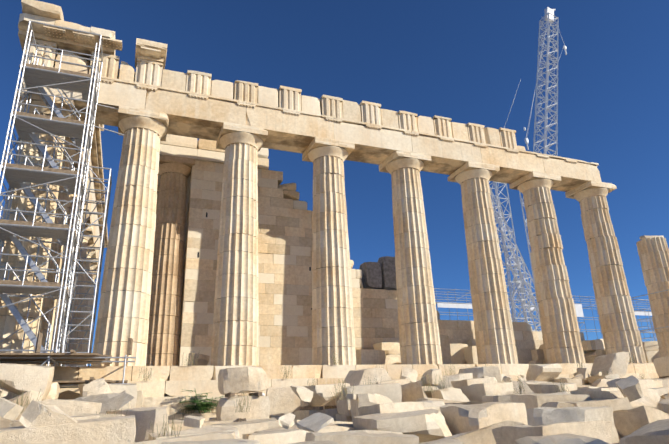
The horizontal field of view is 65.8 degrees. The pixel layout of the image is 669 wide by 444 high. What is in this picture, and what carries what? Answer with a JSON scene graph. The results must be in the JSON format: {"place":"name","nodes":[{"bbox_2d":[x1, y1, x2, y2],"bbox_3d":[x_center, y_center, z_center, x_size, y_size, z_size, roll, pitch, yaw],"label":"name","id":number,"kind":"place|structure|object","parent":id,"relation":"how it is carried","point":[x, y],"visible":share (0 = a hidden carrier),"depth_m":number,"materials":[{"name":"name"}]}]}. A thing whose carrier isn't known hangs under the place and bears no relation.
{"place":"outdoors","nodes":[
{"label":"outdoors","id":0,"kind":"place"},
{"bbox_2d":[0,0,668,365],"label":"sky","id":1,"kind":"structure","parent":0,"point":[463,61],"materials":[{"name":"blue"}]},
{"label":"ground","id":2,"kind":"structure","parent":0,"visible":0},
{"bbox_2d":[0,335,668,443],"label":"rubble","id":3,"kind":"object","parent":2,"relation":"on","point":[480,405],"visible":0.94,"depth_m":11.75,"materials":[{"name":"stone"}]},
{"bbox_2d":[0,333,132,384],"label":"timber platform","id":4,"kind":"structure","parent":3,"relation":"on","point":[72,353],"depth_m":15.26,"materials":[{"name":"brown wood"}]},
{"bbox_2d":[179,389,221,412],"bbox_3d":[-4.383,6.014,17.409,1.702,0.807,1.278,6,-21,-21],"label":"shrub","id":5,"kind":"object","parent":3,"relation":"on","point":[205,403],"visible":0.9,"depth_m":17.24,"materials":[{"name":"green plant"}]},
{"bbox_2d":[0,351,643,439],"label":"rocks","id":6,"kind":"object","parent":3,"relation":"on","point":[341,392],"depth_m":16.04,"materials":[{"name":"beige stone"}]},
{"bbox_2d":[53,363,658,420],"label":"temple steps","id":7,"kind":"structure","parent":2,"relation":"on","point":[164,385],"depth_m":19.03,"materials":[{"name":"stone"}]},
{"bbox_2d":[36,138,97,365],"bbox_3d":[-17.532,5.329,33.842,2.024,10.425,27.203,6,-21,-21],"label":"peristyle","id":8,"kind":"object","parent":7,"relation":"on","point":[48,305],"visible":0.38,"depth_m":27.54,"materials":[{"name":"stone"}]},
{"bbox_2d":[18,0,167,268],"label":"cornice","id":9,"kind":"structure","parent":8,"relation":"on","point":[61,38],"depth_m":21.74,"materials":[{"name":"stone"}]},
{"bbox_2d":[0,20,135,387],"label":"scaffold tubes","id":10,"kind":"object","parent":7,"relation":"on","point":[85,169],"visible":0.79,"depth_m":18.55},
{"bbox_2d":[0,63,96,348],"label":"scaffold platforms","id":11,"kind":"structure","parent":10,"relation":"on","point":[33,78],"depth_m":18.41,"materials":[{"name":"grey metal"}]},
{"bbox_2d":[146,155,194,365],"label":"porch columns","id":12,"kind":"structure","parent":7,"relation":"on","point":[174,172],"depth_m":24.81,"materials":[{"name":"stone"}]},
{"bbox_2d":[157,134,268,185],"bbox_3d":[-10.311,-0.183,37.051,5.694,1.248,22.553,6,-21,-21],"label":"architrave","id":13,"kind":"object","parent":12,"relation":"on","point":[204,150],"visible":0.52,"depth_m":26.87,"materials":[{"name":"stone"}]},
{"bbox_2d":[182,160,220,346],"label":"wall block","id":14,"kind":"structure","parent":7,"relation":"on","point":[195,307],"depth_m":26.15,"materials":[{"name":"stone"}]},
{"bbox_2d":[0,90,668,366],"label":"columns","id":15,"kind":"structure","parent":7,"relation":"on","point":[124,309],"depth_m":23.46,"materials":[{"name":"stone"}]},
{"bbox_2d":[21,38,601,191],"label":"entablature","id":16,"kind":"structure","parent":15,"relation":"on","point":[195,109],"depth_m":24.75,"materials":[{"name":"stone"}]},
{"bbox_2d":[55,52,525,150],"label":"metopes","id":17,"kind":"object","parent":16,"relation":"on","point":[224,89],"visible":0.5,"depth_m":24.58,"materials":[{"name":"stone"}]},
{"bbox_2d":[178,160,588,365],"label":"cella wall","id":18,"kind":"structure","parent":7,"relation":"on","point":[285,240],"depth_m":26.51,"materials":[{"name":"stone"}]},
{"bbox_2d":[359,256,396,289],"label":"dark stone blocks","id":19,"kind":"structure","parent":18,"relation":"on","point":[380,273],"depth_m":28.68,"materials":[{"name":"grey stone"}]},
{"bbox_2d":[489,7,566,330],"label":"cranes","id":20,"kind":"object","parent":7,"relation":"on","point":[548,17],"visible":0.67,"depth_m":46.67,"materials":[{"name":"paint"}]},
{"bbox_2d":[434,288,668,341],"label":"scaffold","id":21,"kind":"object","parent":7,"relation":"on","point":[641,320],"visible":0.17,"depth_m":60.73,"materials":[{"name":"metal"}]},
{"bbox_2d":[435,302,651,316],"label":"sheet","id":22,"kind":"object","parent":21,"relation":"on","point":[579,310],"visible":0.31,"depth_m":57.40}
]}

